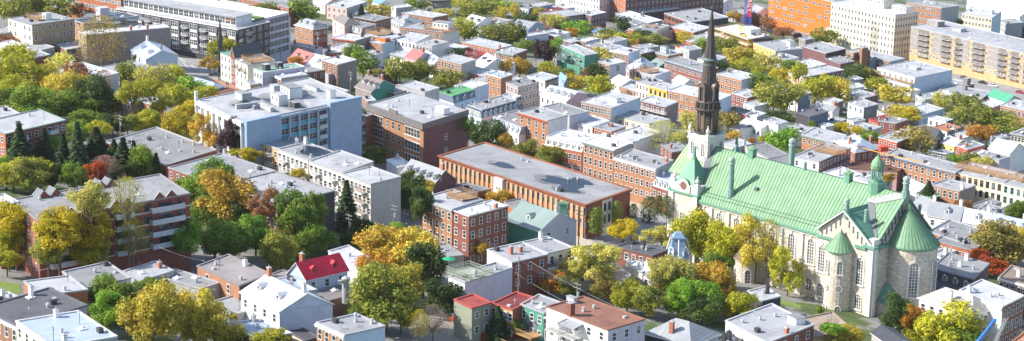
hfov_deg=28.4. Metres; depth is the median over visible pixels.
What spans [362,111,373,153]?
apartment block
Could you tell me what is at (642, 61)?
house
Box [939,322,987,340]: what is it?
tree
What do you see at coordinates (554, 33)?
house
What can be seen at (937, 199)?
shed
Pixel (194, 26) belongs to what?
apartment block
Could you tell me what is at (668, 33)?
house
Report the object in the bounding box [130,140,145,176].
spruce tree
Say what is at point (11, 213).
tree
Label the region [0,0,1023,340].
ground
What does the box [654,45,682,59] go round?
house
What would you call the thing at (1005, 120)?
tree
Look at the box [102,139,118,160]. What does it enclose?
spruce tree
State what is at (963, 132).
house
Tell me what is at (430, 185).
tree
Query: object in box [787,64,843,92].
row house
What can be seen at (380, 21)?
house
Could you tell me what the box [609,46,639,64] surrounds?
row house
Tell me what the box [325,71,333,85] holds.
house
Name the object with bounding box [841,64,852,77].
tree
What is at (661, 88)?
row house
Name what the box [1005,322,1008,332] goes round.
window
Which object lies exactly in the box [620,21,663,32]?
house
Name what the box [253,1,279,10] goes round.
tree
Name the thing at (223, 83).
pavement
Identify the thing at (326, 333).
window
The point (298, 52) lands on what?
row house
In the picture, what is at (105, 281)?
tree
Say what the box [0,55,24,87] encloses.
tree
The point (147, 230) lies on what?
window
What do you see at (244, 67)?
row house
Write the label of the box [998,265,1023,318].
row house
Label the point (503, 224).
window
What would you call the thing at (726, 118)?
tree
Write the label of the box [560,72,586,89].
tree
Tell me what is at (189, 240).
tree
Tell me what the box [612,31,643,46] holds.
tree
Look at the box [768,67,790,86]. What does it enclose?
tree
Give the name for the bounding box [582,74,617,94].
tree
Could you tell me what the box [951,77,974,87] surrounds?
shop building
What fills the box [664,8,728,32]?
parking garage
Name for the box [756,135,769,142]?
tree
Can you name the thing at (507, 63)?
tree
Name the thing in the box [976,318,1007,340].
boom lift
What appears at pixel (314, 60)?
row house
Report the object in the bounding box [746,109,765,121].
house
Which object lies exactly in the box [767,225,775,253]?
window
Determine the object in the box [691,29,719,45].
house
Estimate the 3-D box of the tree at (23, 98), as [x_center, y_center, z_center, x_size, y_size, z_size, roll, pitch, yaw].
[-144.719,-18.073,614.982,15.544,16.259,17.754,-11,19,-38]
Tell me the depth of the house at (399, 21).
954.34 m
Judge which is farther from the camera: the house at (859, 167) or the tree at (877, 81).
the tree at (877, 81)
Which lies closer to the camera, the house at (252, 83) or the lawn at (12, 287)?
the lawn at (12, 287)
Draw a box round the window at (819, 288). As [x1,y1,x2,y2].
[815,282,822,297]
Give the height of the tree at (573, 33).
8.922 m
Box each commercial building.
[74,6,146,40]
[216,0,249,5]
[637,6,679,20]
[864,69,915,90]
[877,58,951,93]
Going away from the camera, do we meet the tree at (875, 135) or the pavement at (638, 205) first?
the pavement at (638, 205)
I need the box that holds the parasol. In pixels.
[442,257,454,260]
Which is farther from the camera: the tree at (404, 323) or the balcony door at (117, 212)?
the balcony door at (117, 212)
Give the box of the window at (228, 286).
[227,284,229,294]
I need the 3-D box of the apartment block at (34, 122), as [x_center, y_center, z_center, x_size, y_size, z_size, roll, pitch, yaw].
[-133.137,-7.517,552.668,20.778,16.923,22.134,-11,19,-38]
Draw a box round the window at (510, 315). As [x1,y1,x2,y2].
[508,312,512,321]
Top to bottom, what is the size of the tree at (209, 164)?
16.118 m
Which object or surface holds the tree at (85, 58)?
on the ground at (866, 324)
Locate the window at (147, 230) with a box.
[145,227,151,234]
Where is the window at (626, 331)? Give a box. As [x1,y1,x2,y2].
[624,328,628,337]
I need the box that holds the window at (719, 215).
[715,210,723,222]
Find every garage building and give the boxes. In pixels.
[213,295,245,321]
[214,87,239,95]
[288,327,316,340]
[436,243,464,272]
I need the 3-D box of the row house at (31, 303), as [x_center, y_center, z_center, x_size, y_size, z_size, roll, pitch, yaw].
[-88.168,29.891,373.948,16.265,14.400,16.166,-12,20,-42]
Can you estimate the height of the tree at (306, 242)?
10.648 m
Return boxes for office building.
[51,0,123,17]
[768,0,837,36]
[906,0,958,24]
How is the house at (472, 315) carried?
on the ground at (866, 324)
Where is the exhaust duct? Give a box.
[338,276,350,303]
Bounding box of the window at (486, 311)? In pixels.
[484,308,488,315]
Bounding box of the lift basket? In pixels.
[878,145,888,160]
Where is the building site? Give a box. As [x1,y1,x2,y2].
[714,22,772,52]
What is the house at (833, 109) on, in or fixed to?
on the ground at (866, 324)
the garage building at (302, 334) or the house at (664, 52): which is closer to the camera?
the garage building at (302, 334)
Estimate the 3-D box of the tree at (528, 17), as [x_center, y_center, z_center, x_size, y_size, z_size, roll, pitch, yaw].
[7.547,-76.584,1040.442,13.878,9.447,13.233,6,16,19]
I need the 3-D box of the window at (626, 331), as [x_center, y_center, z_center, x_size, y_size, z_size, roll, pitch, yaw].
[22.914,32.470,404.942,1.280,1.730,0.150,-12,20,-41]
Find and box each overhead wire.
[134,233,203,260]
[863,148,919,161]
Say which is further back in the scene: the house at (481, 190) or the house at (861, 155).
the house at (861, 155)
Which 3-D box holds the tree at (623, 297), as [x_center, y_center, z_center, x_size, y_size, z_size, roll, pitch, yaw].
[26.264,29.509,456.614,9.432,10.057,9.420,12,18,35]
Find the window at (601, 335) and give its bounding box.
[599,331,603,340]
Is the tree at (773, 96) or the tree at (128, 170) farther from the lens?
the tree at (773, 96)
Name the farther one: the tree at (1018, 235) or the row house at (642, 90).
the row house at (642, 90)
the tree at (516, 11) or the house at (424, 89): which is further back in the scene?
the tree at (516, 11)
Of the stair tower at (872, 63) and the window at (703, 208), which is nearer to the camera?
the window at (703, 208)
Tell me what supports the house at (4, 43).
on the ground at (866, 324)
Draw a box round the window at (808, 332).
[806,330,809,339]
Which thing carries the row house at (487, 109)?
on the ground at (866, 324)
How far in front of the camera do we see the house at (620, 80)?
823.42 m
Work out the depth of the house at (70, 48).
751.56 m
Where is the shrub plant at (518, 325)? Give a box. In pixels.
[509,319,523,331]
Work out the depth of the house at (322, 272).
433.53 m
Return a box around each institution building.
[570,0,610,20]
[611,0,722,21]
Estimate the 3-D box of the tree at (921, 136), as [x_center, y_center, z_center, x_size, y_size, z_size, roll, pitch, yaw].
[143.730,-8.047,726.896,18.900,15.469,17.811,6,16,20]
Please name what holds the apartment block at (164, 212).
on the ground at (866, 324)
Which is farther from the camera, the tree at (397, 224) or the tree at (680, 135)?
the tree at (680, 135)
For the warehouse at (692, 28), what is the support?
on the ground at (866, 324)
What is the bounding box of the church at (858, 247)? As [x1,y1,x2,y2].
[667,0,939,316]
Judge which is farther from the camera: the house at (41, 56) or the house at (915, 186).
the house at (41, 56)
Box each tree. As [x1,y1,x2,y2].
[0,0,31,19]
[0,34,18,41]
[0,42,37,61]
[0,52,27,66]
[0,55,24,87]
[0,72,38,97]
[0,86,17,110]
[0,155,12,163]
[0,157,34,190]
[0,199,30,270]
[0,222,25,271]
[0,249,24,276]
[2,54,54,82]
[6,122,35,162]
[7,155,51,194]
[8,83,63,113]
[16,0,45,14]
[26,238,67,276]
[29,0,77,17]
[29,156,54,185]
[31,213,83,275]
[33,203,86,275]
[34,72,55,87]
[34,88,56,112]
[34,127,56,164]
[36,62,56,79]
[36,71,69,98]
[45,49,77,73]
[46,162,62,186]
[47,68,89,95]
[48,135,60,155]
[52,88,98,120]
[52,93,66,117]
[54,133,69,175]
[57,161,89,188]
[59,61,89,73]
[63,171,111,264]
[65,121,91,183]
[66,70,118,110]
[66,109,103,125]
[66,122,90,145]
[68,238,111,266]
[70,1,83,17]
[72,14,128,65]
[73,44,102,64]
[75,211,116,262]
[76,69,91,76]
[83,97,110,113]
[83,159,109,181]
[84,119,113,133]
[85,126,111,167]
[87,288,131,331]
[88,270,142,309]
[90,155,117,172]
[95,112,130,136]
[97,69,115,88]
[101,91,121,115]
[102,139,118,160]
[106,137,143,179]
[108,173,145,268]
[111,275,189,340]
[113,58,136,84]
[114,80,150,129]
[114,158,146,177]
[114,217,150,266]
[120,114,139,134]
[128,142,163,175]
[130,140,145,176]
[132,64,153,82]
[135,76,164,96]
[135,108,161,130]
[138,275,161,289]
[142,62,177,92]
[146,153,164,175]
[147,91,173,124]
[159,81,191,105]
[160,109,194,139]
[165,63,186,83]
[167,283,228,340]
[168,216,202,271]
[172,100,194,116]
[173,172,196,202]
[175,73,209,96]
[179,172,213,200]
[182,309,248,340]
[187,110,216,146]
[189,84,220,99]
[190,155,235,190]
[190,193,221,228]
[192,166,258,221]
[198,56,220,72]
[199,216,246,258]
[205,36,230,57]
[214,116,240,154]
[215,37,239,49]
[218,198,265,224]
[220,220,255,255]
[226,139,240,157]
[237,213,278,256]
[238,143,264,162]
[245,185,281,218]
[247,326,290,340]
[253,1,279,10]
[257,230,301,272]
[271,186,319,236]
[277,219,301,235]
[284,0,320,21]
[284,228,317,261]
[287,56,305,64]
[290,164,306,178]
[293,218,338,255]
[306,189,330,224]
[335,180,359,233]
[339,230,356,247]
[341,42,365,57]
[346,260,427,332]
[347,297,382,319]
[350,217,374,236]
[351,46,381,78]
[351,222,414,268]
[353,252,394,275]
[356,4,364,16]
[358,224,388,237]
[362,145,390,163]
[364,3,393,16]
[372,68,382,76]
[381,221,406,231]
[382,56,417,83]
[383,261,424,300]
[385,223,447,272]
[388,296,421,332]
[398,168,415,187]
[401,171,428,216]
[402,0,432,9]
[403,240,453,298]
[404,58,437,82]
[408,309,429,340]
[409,184,435,231]
[416,304,450,340]
[422,179,435,192]
[422,276,466,317]
[429,68,468,88]
[432,8,457,16]
[450,47,466,54]
[451,0,497,16]
[453,15,478,40]
[461,28,479,39]
[461,111,477,145]
[468,117,506,145]
[470,241,491,265]
[476,20,525,41]
[480,305,513,340]
[484,0,517,15]
[484,189,513,203]
[491,6,515,18]
[495,132,512,147]
[500,58,514,71]
[507,21,526,44]
[509,138,540,157]
[510,2,521,16]
[512,12,538,21]
[512,55,532,77]
[513,38,535,48]
[530,7,545,15]
[530,38,556,63]
[535,12,567,28]
[535,61,560,72]
[535,144,566,165]
[536,267,568,297]
[549,37,562,61]
[549,66,576,75]
[557,275,580,294]
[558,19,592,37]
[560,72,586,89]
[560,240,623,284]
[564,260,586,294]
[566,27,578,36]
[578,67,590,77]
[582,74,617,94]
[584,62,607,77]
[588,206,606,240]
[588,269,617,302]
[592,45,615,63]
[593,32,614,43]
[595,28,618,34]
[606,218,639,243]
[609,277,641,311]
[610,201,622,225]
[612,15,631,33]
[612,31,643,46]
[612,264,643,289]
[627,203,638,220]
[631,284,669,318]
[633,27,652,35]
[635,32,669,45]
[636,225,673,246]
[638,196,657,222]
[639,54,653,61]
[642,120,685,149]
[643,257,676,307]
[648,274,679,295]
[651,195,663,228]
[652,254,698,282]
[659,193,674,248]
[662,276,694,318]
[667,205,710,261]
[669,130,688,144]
[674,276,725,317]
[675,31,685,44]
[676,108,696,133]
[678,29,694,43]
[681,294,723,326]
[688,258,731,296]
[691,37,706,56]
[696,252,737,277]
[702,217,739,263]
[706,276,738,295]
[715,36,741,53]
[715,110,740,135]
[717,60,731,71]
[721,44,762,67]
[721,291,760,318]
[724,10,741,22]
[725,130,741,138]
[730,209,776,282]
[731,57,753,72]
[744,12,761,27]
[748,72,777,88]
[748,138,755,143]
[749,76,800,111]
[749,218,784,285]
[750,64,766,73]
[751,52,784,76]
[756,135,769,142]
[759,14,778,32]
[761,109,795,121]
[762,126,803,153]
[767,243,805,295]
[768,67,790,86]
[771,26,794,38]
[780,59,795,70]
[786,82,808,112]
[790,60,808,83]
[792,32,802,38]
[793,73,833,103]
[805,25,839,42]
[807,120,816,126]
[814,306,824,313]
[816,72,845,92]
[817,314,849,339]
[822,322,865,340]
[824,78,854,103]
[832,121,851,132]
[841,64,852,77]
[846,60,872,82]
[850,125,867,134]
[858,130,880,141]
[860,66,879,89]
[863,75,892,95]
[873,83,915,105]
[877,290,916,336]
[880,108,922,121]
[883,171,897,188]
[888,124,939,154]
[890,104,923,113]
[900,303,927,331]
[903,315,942,340]
[907,298,987,340]
[919,177,938,197]
[931,89,948,108]
[938,91,988,117]
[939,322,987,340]
[944,102,1001,126]
[946,153,964,161]
[953,199,973,207]
[956,19,963,24]
[963,152,979,163]
[964,122,985,140]
[965,217,1023,264]
[970,155,995,165]
[973,111,1001,126]
[981,123,996,149]
[986,114,1023,133]
[997,110,1019,125]
[1003,198,1023,218]
[1010,229,1023,264]
[1012,225,1023,237]
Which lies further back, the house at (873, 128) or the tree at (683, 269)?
the house at (873, 128)
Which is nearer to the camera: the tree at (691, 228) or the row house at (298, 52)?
the tree at (691, 228)
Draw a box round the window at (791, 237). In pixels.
[787,231,795,260]
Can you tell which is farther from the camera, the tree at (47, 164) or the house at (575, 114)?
the house at (575, 114)
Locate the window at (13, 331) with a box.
[12,329,15,340]
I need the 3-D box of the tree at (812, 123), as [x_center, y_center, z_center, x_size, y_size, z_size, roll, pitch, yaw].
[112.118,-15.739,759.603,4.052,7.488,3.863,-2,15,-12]
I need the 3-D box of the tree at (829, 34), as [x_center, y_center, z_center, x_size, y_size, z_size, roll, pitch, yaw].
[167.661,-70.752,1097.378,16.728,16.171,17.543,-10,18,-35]
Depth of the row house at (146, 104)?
631.63 m
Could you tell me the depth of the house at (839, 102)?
831.42 m
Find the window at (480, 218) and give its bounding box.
[479,216,482,224]
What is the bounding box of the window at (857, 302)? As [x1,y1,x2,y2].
[852,293,861,311]
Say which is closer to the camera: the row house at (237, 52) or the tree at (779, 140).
the tree at (779, 140)
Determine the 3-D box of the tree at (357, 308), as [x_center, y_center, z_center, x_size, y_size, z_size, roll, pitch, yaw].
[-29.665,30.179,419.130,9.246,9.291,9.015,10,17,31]
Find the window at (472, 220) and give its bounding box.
[471,218,474,226]
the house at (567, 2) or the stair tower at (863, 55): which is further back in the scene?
the house at (567, 2)
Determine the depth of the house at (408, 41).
879.57 m
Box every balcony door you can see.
[61,254,73,262]
[115,206,127,214]
[116,219,125,226]
[116,232,129,238]
[116,244,127,251]
[159,198,171,206]
[159,210,171,218]
[159,223,172,231]
[160,235,170,242]
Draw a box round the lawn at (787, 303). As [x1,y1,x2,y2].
[780,300,801,307]
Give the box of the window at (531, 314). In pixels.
[530,312,533,321]
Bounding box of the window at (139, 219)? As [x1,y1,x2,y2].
[134,217,141,224]
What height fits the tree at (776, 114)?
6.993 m
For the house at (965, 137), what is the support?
on the ground at (866, 324)
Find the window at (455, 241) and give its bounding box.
[454,239,457,247]
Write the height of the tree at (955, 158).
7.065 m
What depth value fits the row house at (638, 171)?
590.57 m
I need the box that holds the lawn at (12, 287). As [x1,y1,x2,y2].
[0,281,20,293]
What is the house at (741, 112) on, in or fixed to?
on the ground at (866, 324)
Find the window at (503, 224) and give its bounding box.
[502,222,505,229]
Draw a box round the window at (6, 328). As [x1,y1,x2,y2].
[5,326,8,337]
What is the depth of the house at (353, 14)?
982.36 m
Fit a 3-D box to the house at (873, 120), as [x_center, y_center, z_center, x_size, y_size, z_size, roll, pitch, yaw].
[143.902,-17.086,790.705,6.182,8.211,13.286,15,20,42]
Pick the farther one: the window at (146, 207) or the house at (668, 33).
the house at (668, 33)
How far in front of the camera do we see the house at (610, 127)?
691.93 m
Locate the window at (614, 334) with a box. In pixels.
[612,332,616,340]
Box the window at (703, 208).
[701,206,707,228]
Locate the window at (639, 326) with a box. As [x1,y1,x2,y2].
[636,325,640,333]
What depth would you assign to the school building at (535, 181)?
555.64 m
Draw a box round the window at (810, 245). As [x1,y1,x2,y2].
[804,236,815,266]
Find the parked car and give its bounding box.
[208,72,219,75]
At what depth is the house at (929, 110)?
820.45 m
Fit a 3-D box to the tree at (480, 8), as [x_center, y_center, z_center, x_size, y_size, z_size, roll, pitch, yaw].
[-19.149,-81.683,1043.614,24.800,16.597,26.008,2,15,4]
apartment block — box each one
[0,105,19,116]
[0,109,66,160]
[0,193,19,268]
[8,12,74,52]
[12,173,191,278]
[78,21,170,65]
[106,126,216,177]
[116,0,288,60]
[167,153,275,208]
[194,77,361,165]
[226,171,334,244]
[262,136,303,170]
[270,18,290,61]
[277,135,337,181]
[309,149,373,211]
[341,165,400,226]
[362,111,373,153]
[400,20,460,43]
[422,187,483,245]
[453,199,508,265]
[517,104,567,157]
[543,294,645,340]
[562,43,597,73]
[615,10,662,27]
[844,48,869,66]
[870,51,904,69]
[909,19,1023,88]
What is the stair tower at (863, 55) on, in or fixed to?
on the ground at (866, 324)
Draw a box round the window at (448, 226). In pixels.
[447,224,450,232]
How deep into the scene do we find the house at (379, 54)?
821.18 m
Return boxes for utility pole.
[117,114,121,136]
[345,213,351,229]
[348,71,352,93]
[391,204,396,220]
[518,257,518,291]
[573,282,580,296]
[576,209,582,245]
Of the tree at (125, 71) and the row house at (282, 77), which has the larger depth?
the row house at (282, 77)
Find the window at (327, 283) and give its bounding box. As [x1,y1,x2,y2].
[325,278,329,286]
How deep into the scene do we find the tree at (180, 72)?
710.49 m
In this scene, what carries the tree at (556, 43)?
on the ground at (866, 324)
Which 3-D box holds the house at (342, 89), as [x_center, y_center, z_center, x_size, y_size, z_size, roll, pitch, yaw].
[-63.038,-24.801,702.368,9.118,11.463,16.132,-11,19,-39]
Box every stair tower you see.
[858,45,868,67]
[869,56,878,69]
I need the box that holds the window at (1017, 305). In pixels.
[1016,302,1018,313]
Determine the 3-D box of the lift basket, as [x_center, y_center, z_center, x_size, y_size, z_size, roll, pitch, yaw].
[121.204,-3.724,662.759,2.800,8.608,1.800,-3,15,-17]
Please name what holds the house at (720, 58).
on the ground at (866, 324)
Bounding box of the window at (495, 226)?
[494,224,497,232]
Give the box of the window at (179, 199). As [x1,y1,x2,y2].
[178,197,184,203]
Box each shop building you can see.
[938,84,990,104]
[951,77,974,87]
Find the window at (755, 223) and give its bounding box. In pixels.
[749,223,757,244]
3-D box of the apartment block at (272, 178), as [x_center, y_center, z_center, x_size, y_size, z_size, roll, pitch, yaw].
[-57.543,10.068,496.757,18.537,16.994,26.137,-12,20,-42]
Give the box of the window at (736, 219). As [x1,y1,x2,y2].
[732,215,740,230]
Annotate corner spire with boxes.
[217,18,223,73]
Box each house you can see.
[0,26,11,41]
[0,36,24,52]
[0,283,87,340]
[0,287,17,300]
[15,307,117,340]
[23,42,54,62]
[23,270,88,315]
[29,48,49,65]
[55,40,79,62]
[59,60,118,91]
[62,258,131,318]
[112,91,146,119]
[122,260,174,296]
[130,35,177,77]
[141,97,163,127]
[164,268,219,304]
[196,254,265,299]
[220,44,243,82]
[227,313,292,340]
[230,42,263,84]
[234,53,274,89]
[237,0,308,26]
[239,265,334,334]
[245,79,258,88]
[253,61,304,86]
[272,71,307,82]
[272,269,288,277]
[278,275,316,294]
[285,251,349,289]
[287,48,313,65]
[291,38,322,54]
[294,18,327,47]
[305,53,329,67]
[305,66,325,82]
[312,0,337,13]
[314,312,385,340]
[317,285,356,316]
[321,55,356,89]
[325,49,341,56]
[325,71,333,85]
[326,0,366,18]
[327,84,349,93]
[328,245,370,296]
[330,40,364,54]
[331,33,370,50]
[332,14,359,36]
[349,21,375,34]
[350,8,378,19]
[354,14,390,30]
[354,69,396,103]
[359,49,383,65]
[365,27,404,40]
[369,36,394,57]
[372,0,389,12]
[373,61,397,84]
[386,153,407,174]
[389,50,409,67]
[389,84,405,96]
[391,3,411,17]
[391,14,424,32]
[395,32,429,51]
[399,80,439,100]
[399,159,455,193]
[402,9,447,24]
[404,47,427,68]
[412,38,447,56]
[425,50,438,77]
[437,54,475,83]
[439,85,475,108]
[444,182,491,198]
[446,43,469,54]
[446,256,512,314]
[453,289,491,340]
[454,79,488,101]
[461,37,512,55]
[461,49,486,59]
[466,95,517,132]
[467,14,495,27]
[468,66,494,79]
[471,27,497,41]
[475,72,488,81]
[476,53,507,72]
[486,70,512,98]
[486,238,548,295]
[489,17,511,23]
[491,110,526,148]
[491,291,537,338]
[496,46,526,71]
[500,294,560,340]
[501,59,514,76]
[503,93,522,110]
[503,194,528,212]
[506,77,539,109]
[507,201,577,245]
[513,19,542,32]
[518,3,535,15]
[524,29,548,44]
[525,230,571,278]
[527,71,558,101]
[530,1,551,18]
[538,8,589,30]
[539,85,587,107]
[542,102,589,129]
[543,7,566,11]
[545,129,597,172]
[546,29,570,43]
[546,44,562,60]
[552,3,574,10]
[556,0,569,4]
[558,72,568,87]
[562,37,579,44]
[571,250,595,291]
[575,37,599,47]
[575,114,610,133]
[581,91,640,122]
[582,10,606,32]
[582,133,639,181]
[585,39,603,49]
[591,27,608,42]
[593,120,625,134]
[596,43,622,67]
[598,57,625,82]
[603,36,627,46]
[604,262,638,289]
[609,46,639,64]
[611,75,635,92]
[613,148,673,206]
[614,125,660,155]
[615,235,668,266]
[616,110,670,140]
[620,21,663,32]
[620,83,635,95]
[623,257,649,285]
[626,27,658,44]
[626,65,636,80]
[628,23,669,39]
[629,57,655,76]
[632,43,659,51]
[635,77,663,98]
[637,65,670,82]
[639,47,653,60]
[640,95,678,126]
[641,264,664,302]
[644,318,720,340]
[648,79,676,97]
[651,58,663,68]
[652,169,670,213]
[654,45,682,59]
[660,141,684,162]
[662,26,672,41]
[663,56,718,86]
[668,84,731,123]
[672,75,695,86]
[675,42,692,51]
[680,45,701,60]
[686,37,704,52]
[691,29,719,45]
[697,55,726,72]
[716,69,756,100]
[718,329,742,340]
[723,0,732,14]
[724,135,751,152]
[725,303,814,340]
[726,5,754,23]
[729,106,757,125]
[731,89,760,107]
[731,119,752,141]
[739,117,767,142]
[743,98,769,117]
[744,142,788,163]
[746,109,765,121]
[747,281,780,308]
[752,4,767,23]
[753,40,802,60]
[763,117,788,145]
[769,52,799,67]
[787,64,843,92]
[788,90,811,110]
[788,125,813,146]
[794,142,850,172]
[795,106,828,126]
[796,59,826,67]
[799,36,814,46]
[801,127,846,149]
[805,311,845,340]
[813,101,839,119]
[818,122,834,130]
[823,97,843,114]
[823,166,860,177]
[828,116,845,133]
[834,134,879,162]
[841,82,864,93]
[843,162,902,190]
[844,75,863,83]
[844,86,877,108]
[847,98,878,121]
[847,117,865,132]
[847,122,881,143]
[853,171,891,189]
[868,114,888,125]
[870,325,910,340]
[874,131,909,159]
[877,105,902,115]
[878,116,907,134]
[885,148,965,189]
[894,85,920,101]
[908,103,943,125]
[909,179,924,201]
[913,195,932,220]
[915,93,938,106]
[918,126,944,155]
[926,195,964,227]
[928,115,953,125]
[929,90,953,105]
[930,219,978,241]
[932,149,954,161]
[932,178,975,204]
[933,122,961,139]
[936,249,989,290]
[937,232,985,255]
[937,246,956,260]
[941,134,965,151]
[946,133,968,140]
[955,140,984,163]
[956,161,1023,202]
[957,126,985,147]
[959,279,1023,340]
[960,205,991,231]
[970,149,1010,169]
[971,198,1001,208]
[975,99,1002,112]
[976,202,1002,212]
[987,89,1020,102]
[990,133,1009,144]
[990,213,1023,229]
[994,204,1023,215]
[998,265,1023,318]
[1000,18,1022,36]
[1000,99,1023,124]
[1001,174,1023,206]
[1009,128,1023,145]
[1012,331,1023,340]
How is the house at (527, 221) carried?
on the ground at (866, 324)
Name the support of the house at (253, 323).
on the ground at (866, 324)
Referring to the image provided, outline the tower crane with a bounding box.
[744,0,751,25]
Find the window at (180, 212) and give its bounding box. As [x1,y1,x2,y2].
[178,209,185,215]
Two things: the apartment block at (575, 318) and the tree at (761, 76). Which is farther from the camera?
the tree at (761, 76)
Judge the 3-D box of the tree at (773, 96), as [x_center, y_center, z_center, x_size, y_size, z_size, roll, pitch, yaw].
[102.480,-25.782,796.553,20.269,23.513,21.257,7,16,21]
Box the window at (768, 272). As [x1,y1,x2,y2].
[767,267,772,280]
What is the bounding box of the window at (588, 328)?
[586,326,590,335]
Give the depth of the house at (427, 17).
982.58 m
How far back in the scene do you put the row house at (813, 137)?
725.51 m
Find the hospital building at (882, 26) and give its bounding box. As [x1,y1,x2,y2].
[829,0,918,58]
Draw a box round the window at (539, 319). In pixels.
[537,315,541,324]
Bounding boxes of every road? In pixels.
[177,54,219,81]
[588,206,665,243]
[952,73,1023,100]
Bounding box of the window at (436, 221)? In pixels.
[435,220,438,227]
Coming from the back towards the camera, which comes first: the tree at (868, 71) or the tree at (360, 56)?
the tree at (868, 71)
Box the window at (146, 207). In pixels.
[144,203,150,210]
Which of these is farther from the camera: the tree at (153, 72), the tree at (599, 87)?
the tree at (599, 87)
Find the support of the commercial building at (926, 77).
on the ground at (866, 324)
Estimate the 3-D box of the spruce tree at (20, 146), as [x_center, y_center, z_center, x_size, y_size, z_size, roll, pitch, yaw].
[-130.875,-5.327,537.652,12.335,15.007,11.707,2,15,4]
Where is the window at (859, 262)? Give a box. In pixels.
[853,255,864,286]
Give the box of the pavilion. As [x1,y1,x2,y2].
[184,76,224,96]
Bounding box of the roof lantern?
[238,39,246,44]
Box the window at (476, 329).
[474,326,478,333]
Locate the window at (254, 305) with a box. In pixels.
[253,303,256,312]
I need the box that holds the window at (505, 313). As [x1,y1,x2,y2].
[504,311,507,319]
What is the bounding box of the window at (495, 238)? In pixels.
[494,236,497,244]
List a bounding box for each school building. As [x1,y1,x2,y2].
[365,92,468,167]
[437,142,632,238]
[962,6,1001,32]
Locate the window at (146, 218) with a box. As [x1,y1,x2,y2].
[144,215,151,222]
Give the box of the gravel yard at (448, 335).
[412,310,462,340]
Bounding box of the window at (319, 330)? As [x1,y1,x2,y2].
[318,329,321,339]
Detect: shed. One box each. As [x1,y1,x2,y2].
[363,95,375,107]
[915,191,923,199]
[926,195,939,201]
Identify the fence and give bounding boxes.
[557,60,579,74]
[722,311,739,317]
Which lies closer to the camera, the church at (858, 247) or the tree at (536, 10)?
the church at (858, 247)
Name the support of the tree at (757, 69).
on the ground at (866, 324)
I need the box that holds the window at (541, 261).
[540,259,543,266]
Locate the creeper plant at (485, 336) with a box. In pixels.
[480,332,488,340]
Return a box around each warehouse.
[99,61,156,87]
[669,21,708,43]
[801,41,845,62]
[825,53,854,68]
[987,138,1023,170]
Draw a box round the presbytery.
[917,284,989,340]
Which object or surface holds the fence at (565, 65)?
on the ground at (866, 324)
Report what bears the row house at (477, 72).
on the ground at (866, 324)
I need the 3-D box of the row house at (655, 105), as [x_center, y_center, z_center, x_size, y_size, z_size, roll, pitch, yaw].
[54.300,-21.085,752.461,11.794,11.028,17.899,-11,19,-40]
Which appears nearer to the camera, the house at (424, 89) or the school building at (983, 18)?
the house at (424, 89)
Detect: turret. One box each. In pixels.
[557,200,569,216]
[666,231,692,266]
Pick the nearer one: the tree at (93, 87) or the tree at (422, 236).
the tree at (422, 236)
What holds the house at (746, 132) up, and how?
on the ground at (866, 324)
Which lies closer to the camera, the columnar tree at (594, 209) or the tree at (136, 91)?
the columnar tree at (594, 209)
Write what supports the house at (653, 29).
on the ground at (866, 324)
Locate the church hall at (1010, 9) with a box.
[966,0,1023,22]
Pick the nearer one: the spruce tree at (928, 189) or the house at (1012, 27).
the spruce tree at (928, 189)
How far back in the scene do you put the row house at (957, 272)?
503.04 m
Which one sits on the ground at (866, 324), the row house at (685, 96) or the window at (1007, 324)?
the row house at (685, 96)
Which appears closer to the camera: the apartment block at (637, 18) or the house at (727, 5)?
the apartment block at (637, 18)
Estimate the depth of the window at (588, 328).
405.59 m
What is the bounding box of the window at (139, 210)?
[134,205,140,212]
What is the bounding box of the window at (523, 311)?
[522,309,525,318]
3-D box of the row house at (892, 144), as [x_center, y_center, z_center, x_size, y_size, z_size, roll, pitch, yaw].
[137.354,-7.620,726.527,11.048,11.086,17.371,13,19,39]
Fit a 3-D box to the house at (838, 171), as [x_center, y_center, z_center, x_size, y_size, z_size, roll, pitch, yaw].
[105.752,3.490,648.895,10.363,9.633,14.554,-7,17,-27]
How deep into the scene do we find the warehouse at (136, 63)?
715.83 m
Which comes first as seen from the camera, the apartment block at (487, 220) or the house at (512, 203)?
the apartment block at (487, 220)
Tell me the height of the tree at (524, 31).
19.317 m
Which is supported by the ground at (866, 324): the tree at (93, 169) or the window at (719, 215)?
the tree at (93, 169)
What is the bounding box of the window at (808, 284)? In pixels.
[804,278,811,292]
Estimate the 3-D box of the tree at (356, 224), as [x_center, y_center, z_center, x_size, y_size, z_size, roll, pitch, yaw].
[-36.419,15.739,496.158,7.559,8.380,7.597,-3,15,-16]
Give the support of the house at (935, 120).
on the ground at (866, 324)
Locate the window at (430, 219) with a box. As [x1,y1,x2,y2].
[429,217,432,225]
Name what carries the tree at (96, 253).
on the ground at (866, 324)
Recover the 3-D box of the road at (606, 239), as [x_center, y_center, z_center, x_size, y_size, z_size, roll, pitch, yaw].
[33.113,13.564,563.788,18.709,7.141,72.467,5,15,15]
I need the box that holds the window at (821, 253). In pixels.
[815,243,825,273]
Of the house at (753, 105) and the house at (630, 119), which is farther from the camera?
the house at (753, 105)
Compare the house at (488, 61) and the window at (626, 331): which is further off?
the house at (488, 61)
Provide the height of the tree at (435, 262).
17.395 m
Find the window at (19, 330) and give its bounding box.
[18,327,20,338]
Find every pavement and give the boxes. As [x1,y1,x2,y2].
[212,78,238,88]
[576,236,594,245]
[630,201,644,214]
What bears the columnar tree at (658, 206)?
on the ground at (866, 324)
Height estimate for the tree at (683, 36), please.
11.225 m
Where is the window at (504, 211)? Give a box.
[502,210,505,217]
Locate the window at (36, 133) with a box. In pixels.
[34,130,38,136]
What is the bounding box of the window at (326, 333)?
[325,332,328,340]
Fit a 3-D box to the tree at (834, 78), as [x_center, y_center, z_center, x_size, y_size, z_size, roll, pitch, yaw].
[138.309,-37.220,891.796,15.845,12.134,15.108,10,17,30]

